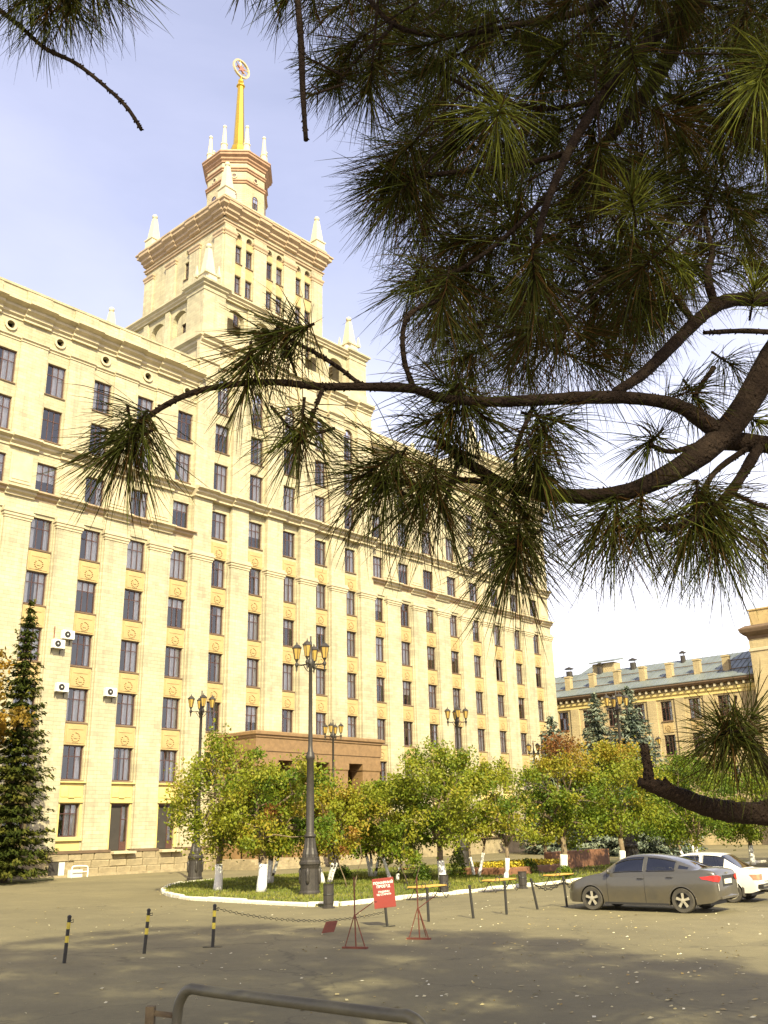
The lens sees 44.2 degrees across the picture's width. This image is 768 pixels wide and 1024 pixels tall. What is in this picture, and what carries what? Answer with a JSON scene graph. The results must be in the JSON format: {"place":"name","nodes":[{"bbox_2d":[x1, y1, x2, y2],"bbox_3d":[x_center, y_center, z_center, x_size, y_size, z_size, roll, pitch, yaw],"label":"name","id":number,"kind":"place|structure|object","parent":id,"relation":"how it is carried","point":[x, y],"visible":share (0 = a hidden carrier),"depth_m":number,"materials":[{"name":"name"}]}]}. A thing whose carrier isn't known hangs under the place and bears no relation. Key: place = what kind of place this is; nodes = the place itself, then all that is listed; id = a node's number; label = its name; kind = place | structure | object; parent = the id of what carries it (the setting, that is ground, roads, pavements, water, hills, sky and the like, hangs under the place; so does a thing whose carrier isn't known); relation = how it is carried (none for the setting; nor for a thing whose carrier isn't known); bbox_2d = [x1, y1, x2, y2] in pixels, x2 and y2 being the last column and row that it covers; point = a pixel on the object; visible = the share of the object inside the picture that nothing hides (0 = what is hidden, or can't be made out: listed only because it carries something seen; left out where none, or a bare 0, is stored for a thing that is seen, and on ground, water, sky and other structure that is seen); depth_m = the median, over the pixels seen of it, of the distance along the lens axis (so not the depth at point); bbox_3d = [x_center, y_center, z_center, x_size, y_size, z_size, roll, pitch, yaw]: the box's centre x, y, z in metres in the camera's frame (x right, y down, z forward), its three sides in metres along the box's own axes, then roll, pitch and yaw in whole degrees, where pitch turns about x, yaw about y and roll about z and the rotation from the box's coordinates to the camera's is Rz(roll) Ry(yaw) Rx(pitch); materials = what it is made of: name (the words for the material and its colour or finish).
{"place":"outdoors","nodes":[
{"label":"outdoors","id":0,"kind":"place"},
{"bbox_2d":[0,58,558,879],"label":"university building","id":1,"kind":"structure","parent":0,"point":[224,590],"depth_m":70.70,"materials":[{"name":"paint"}]},
{"bbox_2d":[0,394,10,430],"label":"window","id":2,"kind":"structure","parent":1,"relation":"in","point":[5,401],"depth_m":60.37,"materials":[{"name":"white fabric"}]},
{"bbox_2d":[0,347,15,383],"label":"window","id":3,"kind":"structure","parent":1,"relation":"in","point":[8,358],"depth_m":61.29,"materials":[{"name":"brown paint"}]},
{"bbox_2d":[17,626,40,662],"bbox_3d":[-21.740,8.098,57.839,0.439,2.160,1.540,-17,-24,39],"label":"window","id":4,"kind":"structure","parent":1,"relation":"in","point":[37,629],"depth_m":58.23,"materials":[{"name":"white fabric"}]},
{"bbox_2d":[23,571,45,606],"bbox_3d":[-21.813,4.809,58.942,0.439,2.160,1.540,-17,-24,39],"label":"window","id":5,"kind":"structure","parent":1,"relation":"in","point":[40,579],"depth_m":59.21,"materials":[{"name":"white fabric"}]},
{"bbox_2d":[28,518,50,553],"bbox_3d":[-21.887,1.491,60.055,0.438,2.160,1.540,-17,-24,39],"label":"window","id":6,"kind":"structure","parent":1,"relation":"in","point":[46,529],"depth_m":60.24,"materials":[{"name":"white fabric"}]},
{"bbox_2d":[36,463,55,493],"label":"window","id":7,"kind":"structure","parent":1,"relation":"in","point":[48,477],"depth_m":61.50,"materials":[{"name":"brown paint"}]},
{"bbox_2d":[40,408,60,445],"bbox_3d":[-22.000,-5.632,62.400,0.310,2.360,1.480,-17,-24,39],"label":"window","id":8,"kind":"structure","parent":1,"relation":"in","point":[47,420],"depth_m":62.58,"materials":[{"name":"brown paint"}]},
{"bbox_2d":[44,364,64,400],"bbox_3d":[-22.117,-8.708,63.477,0.439,2.360,1.480,-17,-24,39],"label":"window","id":9,"kind":"structure","parent":1,"relation":"in","point":[58,374],"depth_m":63.75,"materials":[{"name":"white fabric"}]},
{"bbox_2d":[57,804,77,836],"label":"window","id":10,"kind":"structure","parent":1,"relation":"in","point":[69,813],"depth_m":57.33,"materials":[{"name":"brown paint"}]},
{"bbox_2d":[60,745,82,781],"bbox_3d":[-19.228,15.467,58.116,0.440,2.160,1.540,-17,-24,39],"label":"window","id":11,"kind":"structure","parent":1,"relation":"in","point":[78,750],"depth_m":58.44,"materials":[{"name":"brown paint"}]},
{"bbox_2d":[65,688,87,723],"bbox_3d":[-19.301,12.178,59.220,0.440,2.160,1.540,-17,-24,39],"label":"window","id":12,"kind":"structure","parent":1,"relation":"in","point":[79,698],"depth_m":59.47,"materials":[{"name":"white fabric"}]},
{"bbox_2d":[70,633,91,668],"bbox_3d":[-19.374,8.879,60.325,0.436,2.160,1.540,-17,-24,39],"label":"window","id":13,"kind":"structure","parent":1,"relation":"in","point":[88,638],"depth_m":60.65,"materials":[{"name":"white fabric"}]},
{"bbox_2d":[75,580,95,615],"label":"window","id":14,"kind":"structure","parent":1,"relation":"in","point":[82,586],"depth_m":61.67,"materials":[{"name":"white fabric"}]},
{"bbox_2d":[79,529,99,563],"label":"window","id":15,"kind":"structure","parent":1,"relation":"in","point":[92,539],"depth_m":62.82,"materials":[{"name":"white fabric"}]},
{"bbox_2d":[92,381,110,415],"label":"window","id":16,"kind":"structure","parent":1,"relation":"in","point":[107,388],"depth_m":66.15,"materials":[{"name":"white fabric"}]},
{"bbox_2d":[112,748,131,782],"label":"window","id":17,"kind":"structure","parent":1,"relation":"in","point":[125,758],"depth_m":60.86,"materials":[{"name":"brown paint"}]},
{"bbox_2d":[108,804,136,853],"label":"door","id":18,"kind":"structure","parent":1,"relation":"in","point":[116,832],"depth_m":59.39,"materials":[{"name":"brown paint"}]},
{"bbox_2d":[115,693,135,727],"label":"window","id":19,"kind":"structure","parent":1,"relation":"in","point":[127,703],"depth_m":61.99,"materials":[{"name":"white fabric"}]},
{"bbox_2d":[119,640,138,673],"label":"window","id":20,"kind":"structure","parent":1,"relation":"in","point":[131,648],"depth_m":63.10,"materials":[{"name":"white fabric"}]},
{"bbox_2d":[123,589,141,622],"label":"window","id":21,"kind":"structure","parent":1,"relation":"in","point":[137,597],"depth_m":64.25,"materials":[{"name":"brown paint"}]},
{"bbox_2d":[126,540,144,572],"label":"window","id":22,"kind":"structure","parent":1,"relation":"in","point":[135,553],"depth_m":65.22,"materials":[{"name":"white fabric"}]},
{"bbox_2d":[159,750,177,783],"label":"window","id":23,"kind":"structure","parent":1,"relation":"in","point":[171,755],"depth_m":63.35,"materials":[{"name":"brown paint"}]},
{"bbox_2d":[156,804,182,851],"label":"door","id":24,"kind":"structure","parent":1,"relation":"in","point":[162,829],"depth_m":61.79,"materials":[{"name":"brown paint"}]},
{"bbox_2d":[161,698,179,730],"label":"window","id":25,"kind":"structure","parent":1,"relation":"in","point":[171,707],"depth_m":64.49,"materials":[{"name":"white fabric"}]},
{"bbox_2d":[164,647,182,679],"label":"window","id":26,"kind":"structure","parent":1,"relation":"in","point":[174,656],"depth_m":65.58,"materials":[{"name":"white fabric"}]},
{"bbox_2d":[167,598,184,629],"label":"window","id":27,"kind":"structure","parent":1,"relation":"in","point":[176,604],"depth_m":66.65,"materials":[{"name":"brown paint"}]},
{"bbox_2d":[169,550,186,581],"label":"window","id":28,"kind":"structure","parent":1,"relation":"in","point":[177,570],"depth_m":67.71,"materials":[{"name":"white fabric"}]},
{"bbox_2d":[173,501,187,527],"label":"window","id":29,"kind":"structure","parent":1,"relation":"in","point":[180,507],"depth_m":69.02,"materials":[{"name":"brown paint"}]},
{"bbox_2d":[174,451,190,484],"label":"window","id":30,"kind":"structure","parent":1,"relation":"in","point":[181,472],"depth_m":70.19,"materials":[{"name":"white fabric"}]},
{"bbox_2d":[207,653,222,683],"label":"window","id":31,"kind":"structure","parent":1,"relation":"in","point":[217,656],"depth_m":68.15,"materials":[{"name":"brown paint"}]},
{"bbox_2d":[209,605,223,636],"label":"window","id":32,"kind":"structure","parent":1,"relation":"in","point":[218,628],"depth_m":69.21,"materials":[{"name":"white fabric"}]},
{"bbox_2d":[211,560,225,589],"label":"window","id":33,"kind":"structure","parent":1,"relation":"in","point":[220,571],"depth_m":70.36,"materials":[{"name":"brown paint"}]},
{"bbox_2d":[211,512,226,541],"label":"window","id":34,"kind":"structure","parent":1,"relation":"in","point":[219,534],"depth_m":71.49,"materials":[{"name":"white fabric"}]},
{"bbox_2d":[214,463,226,492],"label":"window","id":35,"kind":"structure","parent":1,"relation":"in","point":[221,475],"depth_m":72.72,"materials":[{"name":"white fabric"}]},
{"bbox_2d":[245,706,256,730],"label":"window","id":36,"kind":"structure","parent":1,"relation":"in","point":[251,711],"depth_m":69.56,"materials":[{"name":"brown paint"}]},
{"bbox_2d":[246,658,259,688],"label":"window","id":37,"kind":"structure","parent":1,"relation":"in","point":[252,671],"depth_m":70.55,"materials":[{"name":"white fabric"}]},
{"bbox_2d":[247,613,260,642],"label":"window","id":38,"kind":"structure","parent":1,"relation":"in","point":[253,625],"depth_m":71.68,"materials":[{"name":"white fabric"}]},
{"bbox_2d":[248,568,261,596],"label":"window","id":39,"kind":"structure","parent":1,"relation":"in","point":[256,577],"depth_m":72.86,"materials":[{"name":"brown paint"}]},
{"bbox_2d":[248,522,262,550],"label":"window","id":40,"kind":"structure","parent":1,"relation":"in","point":[254,529],"depth_m":73.97,"materials":[{"name":"white fabric"}]},
{"bbox_2d":[250,475,261,503],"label":"window","id":41,"kind":"structure","parent":1,"relation":"in","point":[256,490],"depth_m":75.21,"materials":[{"name":"white fabric"}]},
{"bbox_2d":[282,664,294,692],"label":"window","id":42,"kind":"structure","parent":1,"relation":"in","point":[287,673],"depth_m":73.06,"materials":[{"name":"white fabric"}]},
{"bbox_2d":[283,577,295,603],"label":"window","id":43,"kind":"structure","parent":1,"relation":"in","point":[288,582],"depth_m":75.28,"materials":[{"name":"brown paint"}]},
{"bbox_2d":[315,496,323,522],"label":"window","id":44,"kind":"structure","parent":1,"relation":"in","point":[319,513],"depth_m":80.13,"materials":[{"name":"brown paint"}]},
{"bbox_2d":[316,668,327,696],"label":"window","id":45,"kind":"structure","parent":1,"relation":"in","point":[320,682],"depth_m":75.56,"materials":[{"name":"white fabric"}]},
{"bbox_2d":[316,584,327,610],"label":"window","id":46,"kind":"structure","parent":1,"relation":"in","point":[319,589],"depth_m":77.77,"materials":[{"name":"brown paint"}]},
{"bbox_2d":[345,549,356,574],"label":"window","id":47,"kind":"structure","parent":1,"relation":"in","point":[350,559],"depth_m":81.47,"materials":[{"name":"white fabric"}]},
{"bbox_2d":[346,591,356,616],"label":"window","id":48,"kind":"structure","parent":1,"relation":"in","point":[350,595],"depth_m":80.27,"materials":[{"name":"brown paint"}]},
{"bbox_2d":[347,673,357,699],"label":"window","id":49,"kind":"structure","parent":1,"relation":"in","point":[350,677],"depth_m":78.04,"materials":[{"name":"white fabric"}]},
{"bbox_2d":[347,631,357,657],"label":"window","id":50,"kind":"structure","parent":1,"relation":"in","point":[351,636],"depth_m":79.18,"materials":[{"name":"white fabric"}]},
{"bbox_2d":[376,637,385,662],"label":"window","id":51,"kind":"structure","parent":1,"relation":"in","point":[379,645],"depth_m":81.70,"materials":[{"name":"white fabric"}]},
{"bbox_2d":[401,642,412,666],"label":"window","id":52,"kind":"structure","parent":1,"relation":"in","point":[405,646],"depth_m":84.11,"materials":[{"name":"white fabric"}]},
{"bbox_2d":[428,685,438,709],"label":"window","id":53,"kind":"structure","parent":1,"relation":"in","point":[432,697],"depth_m":85.50,"materials":[{"name":"white fabric"}]},
{"bbox_2d":[0,845,767,1023],"bbox_3d":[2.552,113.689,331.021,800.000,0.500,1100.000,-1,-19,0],"label":"asphalt ground","id":54,"kind":"structure","parent":0,"point":[30,965],"depth_m":17.91,"materials":[{"name":"grey asphalt"}]},
{"bbox_2d":[0,646,38,748],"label":"birch tree","id":55,"kind":"object","parent":54,"relation":"on","point":[16,716],"visible":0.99,"depth_m":50.15,"materials":[{"name":"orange plant"}]},
{"bbox_2d":[0,877,53,884],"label":"verge","id":56,"kind":"structure","parent":54,"relation":"on","point":[17,881],"depth_m":51.19,"materials":[{"name":"green plant"}]},
{"bbox_2d":[0,599,58,882],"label":"spruce tree","id":57,"kind":"object","parent":56,"relation":"on","point":[14,772],"visible":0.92,"depth_m":50.58,"materials":[{"name":"green plant"}]},
{"bbox_2d":[62,915,73,962],"bbox_3d":[-6.075,8.214,18.175,0.131,0.850,0.080,1,-19,1],"label":"bollard","id":58,"kind":"object","parent":54,"relation":"on","point":[69,920],"visible":1,"depth_m":18.16,"materials":[{"name":"black metal"}]},
{"bbox_2d":[187,691,215,880],"bbox_3d":[-9.685,14.123,49.340,1.178,9.520,1.178,-10,-20,24],"label":"street lamp","id":59,"kind":"object","parent":54,"relation":"on","point":[195,868],"visible":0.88,"depth_m":48.52,"materials":[{"name":"metal"}]},
{"bbox_2d":[203,904,221,946],"bbox_3d":[-3.634,8.826,20.167,0.400,0.850,0.100,0,-19,0],"label":"bollard","id":60,"kind":"object","parent":54,"relation":"on","point":[213,925],"visible":1,"depth_m":20.13,"materials":[{"name":"black metal"}]},
{"bbox_2d":[322,884,334,908],"bbox_3d":[-1.731,11.987,29.482,0.400,0.700,0.390,-1,-19,0],"label":"litter bin","id":61,"kind":"object","parent":54,"relation":"on","point":[328,896],"visible":1,"depth_m":29.36,"materials":[{"name":"metal"}]},
{"bbox_2d":[323,720,342,866],"bbox_3d":[-3.427,18.877,63.837,1.178,9.520,1.178,10,-22,-31],"label":"street lamp","id":62,"kind":"object","parent":54,"relation":"on","point":[332,728],"visible":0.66,"depth_m":64.76,"materials":[{"name":"metal"}]},
{"bbox_2d":[342,877,376,948],"bbox_3d":[-0.494,8.293,19.580,0.639,1.367,0.522,14,-24,-39],"label":"barrier stand","id":63,"kind":"object","parent":54,"relation":"on","point":[355,946],"visible":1,"depth_m":19.39,"materials":[{"name":"red paint"}]},
{"bbox_2d":[0,0,767,825],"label":"pine tree","id":64,"kind":"object","parent":54,"relation":"on","point":[602,186],"visible":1,"depth_m":2.50,"materials":[{"name":"green plant"}]},
{"bbox_2d":[372,877,395,926],"bbox_3d":[0.020,9.747,23.598,0.540,1.135,0.099,-5,-18,-5],"label":"notice sign","id":65,"kind":"object","parent":54,"relation":"on","point":[383,893],"visible":1,"depth_m":23.61,"materials":[{"name":"red metal"}]},
{"bbox_2d":[8,862,767,1023],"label":"fallen leaves","id":66,"kind":"object","parent":54,"relation":"on","point":[753,1016],"visible":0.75,"depth_m":15.16,"materials":[{"name":"plant"}]},
{"bbox_2d":[406,877,437,939],"bbox_3d":[0.856,8.750,20.893,0.639,1.277,0.522,14,-24,-39],"label":"barrier stand","id":67,"kind":"object","parent":54,"relation":"on","point":[419,937],"visible":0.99,"depth_m":20.72,"materials":[{"name":"red paint"}]},
{"bbox_2d":[404,880,450,900],"bbox_3d":[1.481,12.869,32.147,0.972,0.570,1.560,-17,-24,39],"label":"bench","id":68,"kind":"object","parent":54,"relation":"on","point":[432,885],"visible":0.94,"depth_m":32.05,"materials":[{"name":"yellow wood"}]},
{"bbox_2d":[163,859,748,906],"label":"lawn","id":69,"kind":"structure","parent":54,"relation":"on","point":[613,861],"depth_m":39.26,"materials":[{"name":"plant"}]},
{"bbox_2d":[157,718,278,889],"bbox_3d":[-6.648,11.987,39.017,5.219,6.836,4.822,-1,-19,0],"label":"tree","id":70,"kind":"object","parent":69,"relation":"on","point":[205,768],"visible":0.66,"depth_m":38.72,"materials":[{"name":"green plant"}]},
{"bbox_2d":[225,765,305,883],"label":"tree","id":71,"kind":"object","parent":69,"relation":"on","point":[270,875],"visible":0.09,"depth_m":42.50,"materials":[{"name":"green plant"}]},
{"bbox_2d":[201,744,346,892],"bbox_3d":[-4.191,12.143,37.788,5.314,5.674,5.691,-8,-20,20],"label":"tree","id":72,"kind":"object","parent":69,"relation":"on","point":[273,839],"visible":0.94,"depth_m":37.15,"materials":[{"name":"green plant"}]},
{"bbox_2d":[292,636,329,895],"bbox_3d":[-2.799,9.423,35.887,1.178,9.520,1.178,12,-23,-34],"label":"street lamp","id":73,"kind":"object","parent":69,"relation":"on","point":[309,871],"visible":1,"depth_m":35.30,"materials":[{"name":"metal"}]},
{"bbox_2d":[276,774,371,882],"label":"tree","id":74,"kind":"object","parent":69,"relation":"on","point":[342,803],"visible":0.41,"depth_m":41.89,"materials":[{"name":"green plant"}]},
{"bbox_2d":[331,811,370,887],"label":"tree","id":75,"kind":"object","parent":69,"relation":"on","point":[353,836],"visible":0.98,"depth_m":38.71,"materials":[{"name":"green plant"}]},
{"bbox_2d":[321,776,411,876],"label":"tree","id":76,"kind":"object","parent":69,"relation":"on","point":[369,866],"visible":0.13,"depth_m":46.63,"materials":[{"name":"green plant"}]},
{"bbox_2d":[344,769,440,879],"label":"tree","id":77,"kind":"object","parent":69,"relation":"on","point":[376,804],"visible":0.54,"depth_m":42.32,"materials":[{"name":"green plant"}]},
{"bbox_2d":[392,810,424,884],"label":"tree","id":78,"kind":"object","parent":69,"relation":"on","point":[415,858],"visible":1,"depth_m":39.22,"materials":[{"name":"green plant"}]},
{"bbox_2d":[413,862,431,880],"bbox_3d":[1.700,15.870,41.710,0.864,0.814,0.860,-1,-19,0],"label":"bush","id":79,"kind":"object","parent":69,"relation":"on","point":[423,874],"visible":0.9,"depth_m":41.51,"materials":[{"name":"green plant"}]},
{"bbox_2d":[380,735,520,879],"bbox_3d":[2.974,13.017,41.798,6.253,6.246,6.653,-1,-19,0],"label":"tree","id":80,"kind":"object","parent":69,"relation":"on","point":[446,819],"visible":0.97,"depth_m":41.62,"materials":[{"name":"green plant"}]},
{"bbox_2d":[445,704,469,866],"bbox_3d":[4.569,16.379,57.020,1.178,9.520,1.178,-16,-24,38],"label":"street lamp","id":81,"kind":"object","parent":69,"relation":"on","point":[456,713],"visible":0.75,"depth_m":57.77,"materials":[{"name":"metal"}]},
{"bbox_2d":[448,845,467,876],"bbox_3d":[3.478,16.404,44.558,0.913,1.546,0.912,-11,-21,28],"label":"bush","id":82,"kind":"object","parent":69,"relation":"on","point":[454,870],"visible":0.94,"depth_m":44.43,"materials":[{"name":"green plant"}]},
{"bbox_2d":[428,753,521,874],"bbox_3d":[4.198,14.695,46.139,5.139,5.804,5.644,-1,-19,0],"label":"tree","id":83,"kind":"object","parent":69,"relation":"on","point":[486,764],"visible":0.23,"depth_m":45.80,"materials":[{"name":"green plant"}]},
{"bbox_2d":[463,777,540,877],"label":"tree","id":84,"kind":"object","parent":69,"relation":"on","point":[500,825],"visible":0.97,"depth_m":41.55,"materials":[{"name":"green plant"}]},
{"bbox_2d":[463,849,609,874],"bbox_3d":[8.865,18.383,49.664,2.600,0.960,12.080,-17,-24,39],"label":"flowerbed","id":85,"kind":"object","parent":69,"relation":"on","point":[550,861],"visible":0.7,"depth_m":48.18,"materials":[{"name":"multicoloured plant"}]},
{"bbox_2d":[507,783,568,851],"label":"tree","id":86,"kind":"object","parent":69,"relation":"on","point":[546,839],"visible":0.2,"depth_m":58.91,"materials":[{"name":"green plant"}]},
{"bbox_2d":[489,723,640,865],"bbox_3d":[8.500,13.823,45.801,7.243,7.010,6.632,-1,-19,0],"label":"tree","id":87,"kind":"object","parent":69,"relation":"on","point":[568,810],"visible":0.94,"depth_m":44.73,"materials":[{"name":"green plant"}]},
{"bbox_2d":[545,735,678,859],"bbox_3d":[12.145,14.528,47.330,6.606,6.496,6.270,12,-22,-34],"label":"tree","id":88,"kind":"object","parent":69,"relation":"on","point":[621,820],"visible":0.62,"depth_m":46.57,"materials":[{"name":"green plant"}]},
{"bbox_2d":[603,690,638,856],"bbox_3d":[13.333,14.688,52.564,1.178,9.520,1.178,-16,-24,38],"label":"street lamp","id":89,"kind":"object","parent":69,"relation":"on","point":[630,846],"visible":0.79,"depth_m":53.26,"materials":[{"name":"metal"}]},
{"bbox_2d":[572,757,692,847],"bbox_3d":[14.499,17.303,55.385,6.017,6.307,5.857,15,-25,-40],"label":"tree","id":90,"kind":"object","parent":69,"relation":"on","point":[650,835],"visible":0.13,"depth_m":54.21,"materials":[{"name":"green plant"}]},
{"bbox_2d":[622,745,740,854],"bbox_3d":[15.519,15.248,49.047,5.707,6.115,5.291,-17,-24,39],"label":"tree","id":91,"kind":"object","parent":69,"relation":"on","point":[674,829],"visible":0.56,"depth_m":48.95,"materials":[{"name":"green plant"}]},
{"bbox_2d":[161,860,765,906],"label":"kerb","id":92,"kind":"structure","parent":54,"relation":"on","point":[282,903],"depth_m":33.07,"materials":[{"name":"white concrete"}]},
{"bbox_2d":[478,874,519,892],"bbox_3d":[4.302,13.801,35.115,0.972,0.570,1.560,-17,-24,39],"label":"bench","id":93,"kind":"object","parent":54,"relation":"on","point":[499,879],"visible":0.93,"depth_m":34.91,"materials":[{"name":"paint"}]},
{"bbox_2d":[515,716,580,854],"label":"spruce tree","id":94,"kind":"object","parent":54,"relation":"on","point":[550,721],"visible":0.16,"depth_m":81.02,"materials":[{"name":"green plant"}]},
{"bbox_2d":[550,692,658,855],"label":"spruce tree","id":95,"kind":"object","parent":54,"relation":"on","point":[597,728],"visible":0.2,"depth_m":77.73,"materials":[{"name":"green plant"}]},
{"bbox_2d":[586,685,707,856],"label":"spruce tree","id":96,"kind":"object","parent":54,"relation":"on","point":[630,728],"visible":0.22,"depth_m":73.09,"materials":[{"name":"green plant"}]},
{"bbox_2d":[570,853,738,912],"bbox_3d":[7.504,10.442,26.721,4.530,1.479,2.056,-15,-23,35],"label":"parked car","id":97,"kind":"object","parent":54,"relation":"on","point":[681,884],"visible":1,"depth_m":25.88,"materials":[{"name":"grey paint"}]},
{"bbox_2d":[638,757,739,851],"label":"tree","id":98,"kind":"object","parent":54,"relation":"on","point":[701,827],"visible":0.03,"depth_m":59.77,"materials":[{"name":"green plant"}]},
{"bbox_2d":[681,852,767,902],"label":"parked car","id":99,"kind":"object","parent":54,"relation":"on","point":[752,881],"visible":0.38,"depth_m":28.37,"materials":[{"name":"white paint"}]},
{"bbox_2d":[687,758,767,864],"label":"tree","id":100,"kind":"object","parent":54,"relation":"on","point":[750,833],"visible":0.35,"depth_m":50.65,"materials":[{"name":"green plant"}]},
{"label":"porch","id":101,"kind":"structure","parent":54,"relation":"on","visible":0},
{"bbox_2d":[145,983,426,1023],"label":"handrail","id":102,"kind":"object","parent":101,"relation":"on","point":[407,1016],"visible":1,"depth_m":3.21,"materials":[{"name":"grey metal"}]},
{"bbox_2d":[0,0,767,677],"label":"sky","id":103,"kind":"structure","parent":0,"point":[82,187],"materials":[{"name":"blue"}]},
{"bbox_2d":[555,606,767,844],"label":"side building","id":104,"kind":"structure","parent":0,"point":[658,688],"depth_m":104.72,"materials":[{"name":"beige paint"}]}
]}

